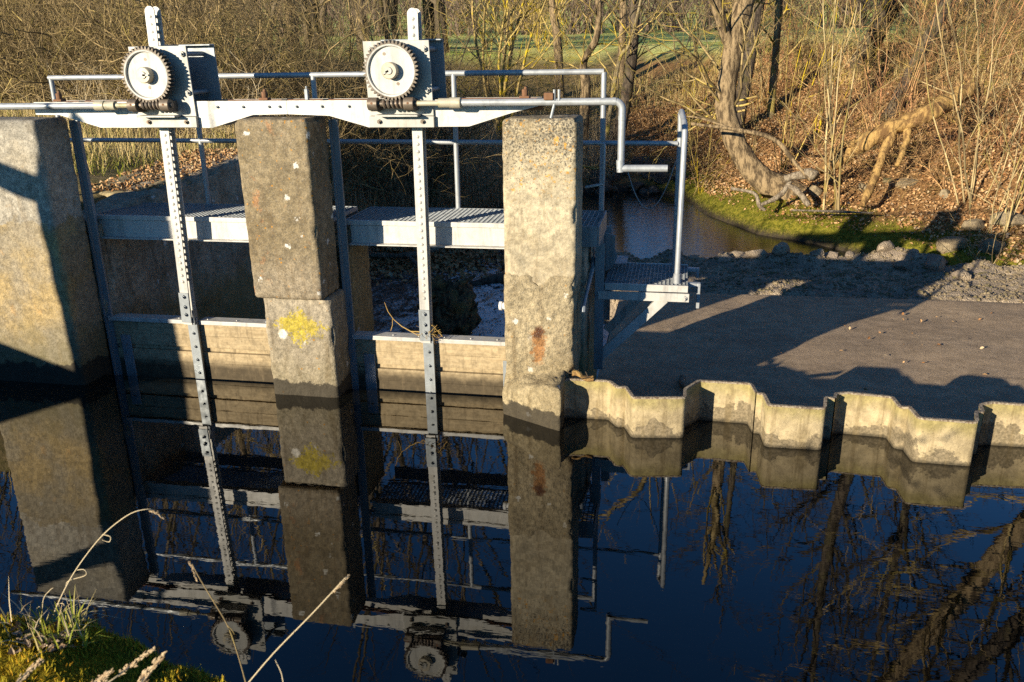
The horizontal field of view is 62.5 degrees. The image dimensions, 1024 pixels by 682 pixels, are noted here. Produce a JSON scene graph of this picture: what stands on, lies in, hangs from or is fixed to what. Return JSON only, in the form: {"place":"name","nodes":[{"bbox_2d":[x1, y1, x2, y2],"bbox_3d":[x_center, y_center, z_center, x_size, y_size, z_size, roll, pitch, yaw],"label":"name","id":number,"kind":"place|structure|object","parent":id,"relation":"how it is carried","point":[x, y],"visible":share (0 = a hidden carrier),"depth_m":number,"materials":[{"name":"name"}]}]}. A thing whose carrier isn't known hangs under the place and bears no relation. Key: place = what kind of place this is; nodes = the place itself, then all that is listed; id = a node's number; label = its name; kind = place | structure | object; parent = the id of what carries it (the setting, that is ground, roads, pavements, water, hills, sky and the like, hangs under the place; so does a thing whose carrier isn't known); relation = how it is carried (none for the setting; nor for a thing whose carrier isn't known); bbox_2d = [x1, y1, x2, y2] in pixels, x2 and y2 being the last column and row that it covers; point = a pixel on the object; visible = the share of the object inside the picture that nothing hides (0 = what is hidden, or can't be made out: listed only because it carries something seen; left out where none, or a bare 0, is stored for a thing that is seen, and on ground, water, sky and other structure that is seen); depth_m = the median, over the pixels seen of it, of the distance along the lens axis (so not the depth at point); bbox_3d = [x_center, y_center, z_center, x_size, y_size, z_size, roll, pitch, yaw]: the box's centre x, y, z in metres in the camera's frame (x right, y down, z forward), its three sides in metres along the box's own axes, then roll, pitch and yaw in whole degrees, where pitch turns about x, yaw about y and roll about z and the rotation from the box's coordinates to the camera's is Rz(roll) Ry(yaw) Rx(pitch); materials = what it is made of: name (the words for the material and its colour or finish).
{"place":"outdoors","nodes":[
{"label":"outdoors","id":0,"kind":"place"},
{"bbox_2d":[0,617,219,681],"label":"bank","id":1,"kind":"structure","parent":0,"point":[40,673],"depth_m":2.22,"materials":[{"name":"plant"}]},
{"bbox_2d":[17,658,44,681],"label":"grass stalk","id":2,"kind":"object","parent":1,"relation":"on","point":[31,668],"depth_m":1.79,"materials":[{"name":"plant"}]},
{"bbox_2d":[7,618,71,654],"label":"dead leaves","id":3,"kind":"object","parent":1,"relation":"on","point":[29,644],"visible":0.7,"depth_m":2.26,"materials":[{"name":"brown plant"}]},
{"bbox_2d":[0,590,111,655],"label":"grass tuft","id":4,"kind":"object","parent":1,"relation":"on","point":[41,620],"visible":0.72,"depth_m":2.30,"materials":[{"name":"plant"}]},
{"bbox_2d":[1,576,121,658],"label":"dry blades","id":5,"kind":"object","parent":1,"relation":"on","point":[37,623],"visible":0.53,"depth_m":2.34,"materials":[{"name":"plant"}]},
{"bbox_2d":[35,508,163,623],"bbox_3d":[-1.211,0.665,2.436,0.448,0.408,0.060,-1,19,1],"label":"grass stalk","id":6,"kind":"object","parent":1,"relation":"on","point":[151,510],"depth_m":2.42,"materials":[{"name":"plant"}]},
{"bbox_2d":[0,611,231,681],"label":"moss","id":7,"kind":"object","parent":1,"relation":"on","point":[137,644],"visible":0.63,"depth_m":2.23,"materials":[{"name":"plant"}]},
{"bbox_2d":[108,646,155,681],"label":"grass stalk","id":8,"kind":"object","parent":1,"relation":"on","point":[134,663],"depth_m":1.79,"materials":[{"name":"plant"}]},
{"bbox_2d":[137,651,166,681],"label":"grass stalk","id":9,"kind":"object","parent":1,"relation":"on","point":[145,675],"depth_m":1.65,"materials":[{"name":"plant"}]},
{"bbox_2d":[188,561,245,681],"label":"grass stalk","id":10,"kind":"object","parent":1,"relation":"on","point":[193,570],"depth_m":2.03,"materials":[{"name":"plant"}]},
{"bbox_2d":[249,574,349,681],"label":"grass stalk","id":11,"kind":"object","parent":1,"relation":"on","point":[341,583],"depth_m":1.87,"materials":[{"name":"plant"}]},
{"bbox_2d":[369,246,504,292],"bbox_3d":[-1.356,-1.571,14.919,4.203,0.300,4.726,3,19,10],"label":"debris raft","id":12,"kind":"object","parent":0,"point":[438,258],"visible":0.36,"depth_m":14.38,"materials":[{"name":"brown plant"}]},
{"bbox_2d":[368,247,442,276],"bbox_3d":[-1.894,-1.446,14.114,2.070,0.444,1.252,3,19,10],"label":"driftwood","id":13,"kind":"object","parent":12,"relation":"on","point":[410,256],"visible":0.5,"depth_m":14.34,"materials":[{"name":"grey wood"}]},
{"bbox_2d":[371,273,504,335],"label":"floating leaves","id":14,"kind":"object","parent":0,"point":[416,303],"visible":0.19,"depth_m":12.27,"materials":[{"name":"brown plant"}]},
{"bbox_2d":[0,375,1023,681],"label":"canal water","id":15,"kind":"structure","parent":0,"point":[468,539],"depth_m":4.55,"materials":[{"name":"blue liquid"}]},
{"bbox_2d":[0,116,122,384],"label":"concrete pier","id":16,"kind":"structure","parent":15,"relation":"in","point":[51,326],"depth_m":6.64,"materials":[{"name":"concrete"}]},
{"bbox_2d":[108,6,273,384],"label":"sluice gate","id":17,"kind":"structure","parent":16,"relation":"attached to","point":[186,344],"depth_m":6.95,"materials":[{"name":"wood planks"},{"name":"galvanised steel"}]},
{"bbox_2d":[564,378,1023,465],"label":"sheet pile wall","id":18,"kind":"structure","parent":15,"relation":"in","point":[912,433],"depth_m":5.66,"materials":[{"name":"concrete"}]},
{"bbox_2d":[565,369,593,381],"bbox_3d":[0.470,0.239,6.011,0.253,0.070,0.170,17,26,41],"label":"bark scrap","id":19,"kind":"object","parent":18,"relation":"on","point":[582,376],"visible":1,"depth_m":5.98,"materials":[{"name":"brown wood"}]},
{"bbox_2d":[0,0,1023,265],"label":"ground","id":20,"kind":"structure","parent":0,"point":[784,228],"depth_m":19.32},
{"bbox_2d":[0,94,345,204],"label":"dry grass","id":21,"kind":"structure","parent":20,"relation":"on","point":[102,132],"depth_m":10.28,"materials":[{"name":"plant"}]},
{"bbox_2d":[82,153,265,374],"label":"retaining wall","id":22,"kind":"structure","parent":20,"relation":"on","point":[142,276],"depth_m":8.06,"materials":[{"name":"concrete"}]},
{"bbox_2d":[91,147,237,191],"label":"leaf litter","id":23,"kind":"object","parent":22,"relation":"on","point":[209,158],"depth_m":8.51,"materials":[{"name":"brown plant"}]},
{"bbox_2d":[1,0,448,51],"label":"wood","id":24,"kind":"object","parent":20,"relation":"on","point":[433,4],"visible":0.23,"depth_m":33.77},
{"bbox_2d":[2,40,501,171],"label":"brambles","id":25,"kind":"object","parent":20,"relation":"on","point":[187,129],"visible":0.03,"depth_m":12.33,"materials":[{"name":"plant"}]},
{"bbox_2d":[14,0,495,208],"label":"thicket","id":26,"kind":"object","parent":20,"relation":"on","point":[343,82],"visible":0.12,"depth_m":15.86,"materials":[{"name":"plant"}]},
{"bbox_2d":[0,0,547,249],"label":"thicket","id":27,"kind":"object","parent":20,"relation":"on","point":[99,39],"visible":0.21,"depth_m":14.06,"materials":[{"name":"plant"}]},
{"bbox_2d":[0,0,593,209],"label":"thicket","id":28,"kind":"object","parent":20,"relation":"on","point":[252,65],"visible":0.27,"depth_m":13.81,"materials":[{"name":"plant"}]},
{"bbox_2d":[283,0,393,98],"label":"tall tree","id":29,"kind":"object","parent":20,"relation":"on","point":[320,4],"visible":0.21,"depth_m":18.93,"materials":[{"name":"brown plant"}]},
{"bbox_2d":[47,69,677,242],"bbox_3d":[-1.352,-1.510,6.988,5.346,1.380,0.041,3,19,10],"label":"guard rail","id":30,"kind":"object","parent":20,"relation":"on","point":[200,140],"visible":0.55,"depth_m":6.80,"materials":[{"name":"metal"}]},
{"bbox_2d":[252,87,646,258],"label":"reeds","id":31,"kind":"object","parent":20,"relation":"on","point":[594,150],"visible":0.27,"depth_m":19.35,"materials":[{"name":"plant"}]},
{"bbox_2d":[440,0,574,147],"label":"multistem tree","id":32,"kind":"object","parent":20,"relation":"on","point":[503,86],"visible":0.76,"depth_m":22.42,"materials":[{"name":"plant"}]},
{"bbox_2d":[18,0,1022,37],"bbox_3d":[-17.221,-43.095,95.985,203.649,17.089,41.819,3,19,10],"label":"wood","id":33,"kind":"object","parent":20,"relation":"on","point":[677,6],"visible":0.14,"depth_m":87.82,"materials":[{"name":"plant"}]},
{"bbox_2d":[537,0,571,97],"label":"bare tree","id":34,"kind":"object","parent":20,"relation":"on","point":[554,16],"visible":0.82,"depth_m":27.45,"materials":[{"name":"brown plant"}]},
{"bbox_2d":[528,0,629,157],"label":"bare tree","id":35,"kind":"object","parent":20,"relation":"on","point":[584,112],"visible":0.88,"depth_m":22.17,"materials":[{"name":"brown plant"}]},
{"bbox_2d":[423,0,769,134],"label":"brushwood","id":36,"kind":"object","parent":20,"relation":"on","point":[568,42],"visible":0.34,"depth_m":26.60,"materials":[{"name":"plant"}]},
{"bbox_2d":[448,0,774,52],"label":"brushwood","id":37,"kind":"object","parent":20,"relation":"on","point":[534,33],"visible":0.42,"depth_m":34.29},
{"bbox_2d":[605,0,626,83],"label":"bare tree","id":38,"kind":"object","parent":20,"relation":"on","point":[622,17],"visible":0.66,"depth_m":28.84,"materials":[{"name":"brown plant"}]},
{"bbox_2d":[582,0,665,161],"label":"bare tree","id":39,"kind":"object","parent":20,"relation":"on","point":[614,83],"visible":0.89,"depth_m":21.78,"materials":[{"name":"brown plant"}]},
{"bbox_2d":[601,0,678,154],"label":"bare tree","id":40,"kind":"object","parent":20,"relation":"on","point":[627,86],"visible":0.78,"depth_m":22.60,"materials":[{"name":"brown plant"}]},
{"bbox_2d":[651,172,671,183],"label":"stone","id":41,"kind":"object","parent":20,"relation":"on","point":[662,178],"visible":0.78,"depth_m":21.47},
{"bbox_2d":[618,45,714,140],"bbox_3d":[4.125,-6.664,23.087,3.414,2.818,2.536,-6,20,-15],"label":"shrub","id":42,"kind":"object","parent":20,"relation":"on","point":[660,127],"visible":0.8,"depth_m":23.44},
{"bbox_2d":[655,2,729,160],"bbox_3d":[4.519,-6.856,22.142,2.458,4.153,2.308,-6,20,-16],"label":"shrub","id":43,"kind":"object","parent":20,"relation":"on","point":[689,137],"visible":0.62,"depth_m":22.34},
{"bbox_2d":[589,0,817,199],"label":"willow tree","id":44,"kind":"object","parent":20,"relation":"on","point":[760,177],"visible":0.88,"depth_m":17.00,"materials":[{"name":"brown plant"}]},
{"bbox_2d":[645,88,756,172],"bbox_3d":[4.210,-4.930,19.572,2.243,2.252,2.377,-17,25,-40],"label":"hanging branch","id":45,"kind":"object","parent":44,"relation":"attached to","point":[746,104],"visible":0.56,"depth_m":19.51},
{"bbox_2d":[686,116,811,181],"bbox_3d":[4.466,-3.717,16.246,2.601,1.168,0.221,8,21,23],"label":"broken limb","id":46,"kind":"object","parent":44,"relation":"attached to","point":[781,145],"visible":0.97,"depth_m":16.08,"materials":[{"name":"brown plant"}]},
{"bbox_2d":[662,88,752,194],"bbox_3d":[4.500,-4.539,19.391,2.254,2.504,3.035,10,22,28],"label":"shrub","id":47,"kind":"object","parent":20,"relation":"on","point":[697,186],"visible":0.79,"depth_m":19.80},
{"bbox_2d":[655,0,764,128],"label":"tall tree","id":48,"kind":"object","parent":20,"relation":"on","point":[757,16],"visible":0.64,"depth_m":21.50,"materials":[{"name":"brown plant"}]},
{"bbox_2d":[731,168,819,210],"bbox_3d":[5.037,-2.922,16.209,1.618,0.820,0.418,5,20,17],"label":"stump root","id":49,"kind":"object","parent":20,"relation":"on","point":[814,175],"visible":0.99,"depth_m":16.11,"materials":[{"name":"grey wood"}]},
{"bbox_2d":[736,2,816,152],"bbox_3d":[5.821,-6.540,20.611,2.458,4.153,2.308,-3,19,-7],"label":"shrub","id":50,"kind":"object","parent":20,"relation":"on","point":[755,118],"visible":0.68,"depth_m":20.73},
{"bbox_2d":[550,0,1023,211],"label":"undergrowth","id":51,"kind":"object","parent":20,"relation":"on","point":[838,130],"visible":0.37,"depth_m":19.48,"materials":[{"name":"plant"}]},
{"bbox_2d":[761,0,818,117],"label":"bare tree","id":52,"kind":"object","parent":20,"relation":"on","point":[775,50],"visible":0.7,"depth_m":22.25,"materials":[{"name":"brown plant"}]},
{"bbox_2d":[565,24,1023,113],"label":"bank grass","id":53,"kind":"structure","parent":20,"relation":"on","point":[694,93],"depth_m":25.48,"materials":[{"name":"plant"}]},
{"bbox_2d":[607,41,1023,265],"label":"leaf litter","id":54,"kind":"object","parent":20,"relation":"on","point":[745,185],"visible":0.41,"depth_m":18.31,"materials":[{"name":"brown plant"}]},
{"bbox_2d":[752,0,885,171],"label":"shrub","id":55,"kind":"object","parent":20,"relation":"on","point":[787,120],"visible":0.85,"depth_m":17.83,"materials":[{"name":"plant"}]},
{"bbox_2d":[766,0,906,215],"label":"shrub","id":56,"kind":"object","parent":20,"relation":"on","point":[829,118],"visible":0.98,"depth_m":15.28,"materials":[{"name":"plant"}]},
{"bbox_2d":[657,172,1023,265],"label":"moss","id":57,"kind":"object","parent":20,"relation":"on","point":[760,215],"visible":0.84,"depth_m":15.85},
{"bbox_2d":[791,209,872,213],"bbox_3d":[5.764,-2.338,15.217,1.398,0.059,0.050,6,20,20],"label":"grey stem","id":58,"kind":"object","parent":57,"relation":"on","point":[836,211],"visible":1,"depth_m":15.19,"materials":[{"name":"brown wood"}]},
{"bbox_2d":[790,0,890,150],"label":"shrub","id":59,"kind":"object","parent":20,"relation":"on","point":[821,112],"visible":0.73,"depth_m":18.43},
{"bbox_2d":[693,0,1023,134],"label":"brushwood","id":60,"kind":"object","parent":20,"relation":"on","point":[963,24],"visible":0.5,"depth_m":19.30,"materials":[{"name":"plant"}]},
{"bbox_2d":[807,0,926,130],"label":"shrub","id":61,"kind":"object","parent":20,"relation":"on","point":[867,73],"visible":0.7,"depth_m":18.05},
{"bbox_2d":[845,0,903,75],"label":"tall tree","id":62,"kind":"object","parent":20,"relation":"on","point":[883,13],"visible":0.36,"depth_m":22.00,"materials":[{"name":"brown plant"}]},
{"bbox_2d":[726,0,1023,127],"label":"brushwood","id":63,"kind":"object","parent":20,"relation":"on","point":[912,47],"visible":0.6,"depth_m":20.02,"materials":[{"name":"plant"}]},
{"bbox_2d":[760,28,1023,208],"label":"brushwood","id":64,"kind":"object","parent":20,"relation":"on","point":[910,158],"visible":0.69,"depth_m":15.95,"materials":[{"name":"plant"}]},
{"bbox_2d":[818,82,980,207],"bbox_3d":[7.243,-3.779,15.954,2.760,2.092,1.368,-9,21,-23],"label":"fallen log","id":65,"kind":"object","parent":20,"relation":"on","point":[890,129],"visible":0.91,"depth_m":15.51,"materials":[{"name":"brown wood"}]},
{"bbox_2d":[888,177,917,188],"bbox_3d":[7.452,-2.992,16.052,0.540,0.207,0.324,8,21,24],"label":"stone","id":66,"kind":"object","parent":20,"relation":"on","point":[898,183],"visible":0.73,"depth_m":15.99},
{"bbox_2d":[792,0,1022,156],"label":"shrub","id":67,"kind":"object","parent":20,"relation":"on","point":[908,103],"visible":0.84,"depth_m":16.59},
{"bbox_2d":[878,0,952,123],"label":"tall tree","id":68,"kind":"object","parent":20,"relation":"on","point":[935,27],"visible":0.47,"depth_m":18.56,"materials":[{"name":"brown plant"}]},
{"bbox_2d":[870,0,1023,209],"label":"shrub","id":69,"kind":"object","parent":20,"relation":"on","point":[960,131],"visible":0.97,"depth_m":14.24,"materials":[{"name":"plant"}]},
{"bbox_2d":[936,236,966,253],"bbox_3d":[7.077,-1.537,13.570,0.452,0.301,0.390,3,19,10],"label":"stone","id":70,"kind":"object","parent":20,"relation":"on","point":[953,242],"visible":0.82,"depth_m":13.47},
{"bbox_2d":[938,0,964,65],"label":"bare tree","id":71,"kind":"object","parent":20,"relation":"on","point":[951,13],"visible":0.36,"depth_m":20.88,"materials":[{"name":"brown plant"}]},
{"bbox_2d":[894,37,1023,236],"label":"shrub","id":72,"kind":"object","parent":20,"relation":"on","point":[1011,214],"visible":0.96,"depth_m":13.27,"materials":[{"name":"plant"}]},
{"bbox_2d":[921,0,1023,140],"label":"shrub","id":73,"kind":"object","parent":20,"relation":"on","point":[985,77],"visible":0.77,"depth_m":16.26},
{"bbox_2d":[961,218,984,231],"bbox_3d":[7.574,-1.889,13.865,0.385,0.248,0.335,3,19,10],"label":"stone","id":74,"kind":"object","parent":20,"relation":"on","point":[974,224],"visible":0.88,"depth_m":13.76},
{"bbox_2d":[977,238,1004,253],"bbox_3d":[7.485,-1.485,13.170,0.300,0.274,0.436,-11,21,-28],"label":"stone","id":75,"kind":"object","parent":20,"relation":"on","point":[986,243],"visible":0.75,"depth_m":13.04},
{"bbox_2d":[989,211,1023,226],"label":"stone","id":76,"kind":"object","parent":20,"relation":"on","point":[1001,220],"visible":0.69,"depth_m":13.57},
{"bbox_2d":[369,191,845,376],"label":"tail water","id":77,"kind":"structure","parent":0,"point":[639,230],"depth_m":15.56,"materials":[{"name":"liquid"}]},
{"bbox_2d":[416,273,481,336],"bbox_3d":[-0.811,-0.355,10.782,0.828,0.972,0.800,-11,21,-27],"label":"boulder","id":78,"kind":"object","parent":77,"relation":"in","point":[455,309],"visible":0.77,"depth_m":10.53,"materials":[{"name":"dark rock"}]},
{"bbox_2d":[470,273,504,285],"bbox_3d":[-0.250,-0.969,13.256,0.847,0.186,0.168,-6,20,-14],"label":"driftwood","id":79,"kind":"object","parent":77,"relation":"on","point":[495,278],"visible":0.57,"depth_m":13.18,"materials":[{"name":"wood"}]},
{"bbox_2d":[597,291,1023,420],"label":"apron","id":80,"kind":"object","parent":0,"point":[809,338],"visible":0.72,"depth_m":8.43,"materials":[{"name":"concrete"}]},
{"bbox_2d":[603,247,1023,341],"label":"gravel bar","id":81,"kind":"object","parent":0,"point":[818,262],"visible":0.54,"depth_m":11.45,"materials":[{"name":"gravel"}]},
{"bbox_2d":[745,249,769,260],"bbox_3d":[3.563,-1.262,12.314,0.302,0.179,0.305,-12,22,-29],"label":"stone","id":82,"kind":"object","parent":81,"relation":"on","point":[761,254],"visible":0.8,"depth_m":12.20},
{"bbox_2d":[772,242,789,255],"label":"stone","id":83,"kind":"object","parent":81,"relation":"on","point":[780,248],"visible":0.91,"depth_m":12.15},
{"bbox_2d":[605,246,1023,320],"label":"gravel stones","id":84,"kind":"object","parent":81,"relation":"on","point":[857,277],"visible":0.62,"depth_m":11.39,"materials":[{"name":"gravel"}]},
{"bbox_2d":[877,240,894,251],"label":"stone","id":85,"kind":"object","parent":81,"relation":"on","point":[884,246],"visible":0.92,"depth_m":12.03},
{"bbox_2d":[894,260,912,270],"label":"stone","id":86,"kind":"object","parent":81,"relation":"on","point":[904,264],"visible":0.94,"depth_m":11.71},
{"bbox_2d":[924,253,945,271],"bbox_3d":[5.822,-1.050,11.606,0.271,0.284,0.510,3,19,10],"label":"stone","id":87,"kind":"object","parent":81,"relation":"on","point":[935,262],"visible":0.84,"depth_m":11.48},
{"bbox_2d":[950,269,971,280],"bbox_3d":[6.071,-0.869,11.416,0.227,0.201,0.264,-8,20,-21],"label":"stone","id":88,"kind":"object","parent":81,"relation":"on","point":[963,274],"visible":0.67,"depth_m":11.32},
{"bbox_2d":[931,179,1023,265],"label":"shrub","id":89,"kind":"object","parent":81,"relation":"on","point":[983,235],"visible":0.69,"depth_m":12.55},
{"label":"canal bed","id":90,"kind":"structure","parent":0,"visible":0},
{"bbox_2d":[235,116,373,397],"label":"concrete pier","id":91,"kind":"structure","parent":90,"relation":"on","point":[311,278],"depth_m":6.21,"materials":[{"name":"concrete"}]},
{"bbox_2d":[33,99,297,127],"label":"steel beam","id":92,"kind":"structure","parent":91,"relation":"on","point":[212,113],"depth_m":6.16,"materials":[{"name":"metal"}]},
{"bbox_2d":[121,44,221,127],"bbox_3d":[-2.484,-1.857,6.143,0.534,0.575,0.444,3,19,10],"label":"hoist gear","id":93,"kind":"object","parent":92,"relation":"on","point":[167,85],"visible":0.99,"depth_m":6.04,"materials":[{"name":"metal"}]},
{"bbox_2d":[0,101,126,110],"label":"drive shaft","id":94,"kind":"object","parent":93,"relation":"attached to","point":[103,105],"visible":0.99,"depth_m":6.15,"materials":[{"name":"metal"}]},
{"bbox_2d":[96,203,357,241],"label":"walkway","id":95,"kind":"structure","parent":91,"relation":"on","point":[204,222],"depth_m":6.85,"materials":[{"name":"metal"}]},
{"bbox_2d":[286,97,543,126],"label":"steel beam","id":96,"kind":"structure","parent":91,"relation":"on","point":[354,110],"depth_m":5.89,"materials":[{"name":"metal"}]},
{"bbox_2d":[363,38,446,126],"bbox_3d":[-0.752,-1.779,5.821,0.499,0.580,0.444,3,19,10],"label":"hoist gear","id":97,"kind":"object","parent":96,"relation":"attached to","point":[403,77],"visible":1,"depth_m":5.70,"materials":[{"name":"metal"}]},
{"bbox_2d":[502,114,597,430],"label":"concrete pier","id":98,"kind":"structure","parent":90,"relation":"on","point":[549,334],"depth_m":5.82,"materials":[{"name":"concrete"}]},
{"bbox_2d":[346,207,503,248],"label":"walkway","id":99,"kind":"structure","parent":98,"relation":"on","point":[481,228],"depth_m":6.46,"materials":[{"name":"metal"}]},
{"bbox_2d":[352,8,506,397],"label":"sluice gate","id":100,"kind":"structure","parent":98,"relation":"attached to","point":[461,365],"depth_m":6.59,"materials":[{"name":"wood planks"},{"name":"galvanised steel"}]},
{"bbox_2d":[544,89,559,117],"bbox_3d":[0.265,-1.546,5.519,0.107,0.192,0.060,3,19,10],"label":"shaft clip","id":101,"kind":"object","parent":98,"relation":"on","point":[549,95],"visible":1,"depth_m":5.48,"materials":[{"name":"metal"}]},
{"bbox_2d":[417,97,667,172],"bbox_3d":[0.190,-1.371,5.600,1.680,0.485,0.072,3,19,10],"label":"crank shaft","id":102,"kind":"object","parent":101,"relation":"hanging from","point":[454,102],"visible":1,"depth_m":5.53,"materials":[{"name":"metal"}]},
{"bbox_2d":[580,247,594,311],"bbox_3d":[0.578,-0.538,6.265,0.042,0.441,0.863,3,19,11],"label":"hanging lever","id":103,"kind":"object","parent":98,"relation":"hanging from","point":[587,288],"visible":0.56,"depth_m":6.24,"materials":[{"name":"metal"}]},
{"bbox_2d":[585,142,605,188],"bbox_3d":[0.578,-1.217,5.850,0.139,0.319,0.018,3,19,10],"label":"grab loop","id":104,"kind":"object","parent":98,"relation":"attached to","point":[604,158],"visible":1,"depth_m":5.82,"materials":[{"name":"metal"}]},
{"bbox_2d":[582,210,628,271],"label":"walkway","id":105,"kind":"structure","parent":98,"relation":"attached to","point":[594,223],"depth_m":6.51,"materials":[{"name":"metal"}]},
{"bbox_2d":[594,226,700,369],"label":"service platform","id":106,"kind":"structure","parent":98,"relation":"attached to","point":[652,283],"depth_m":6.58,"materials":[{"name":"metal"}]},
{"bbox_2d":[671,109,687,283],"bbox_3d":[1.278,-1.077,6.440,0.058,1.331,0.385,1,19,7],"label":"end rail","id":107,"kind":"object","parent":106,"relation":"attached to","point":[682,140],"visible":0.98,"depth_m":6.38,"materials":[{"name":"metal"}]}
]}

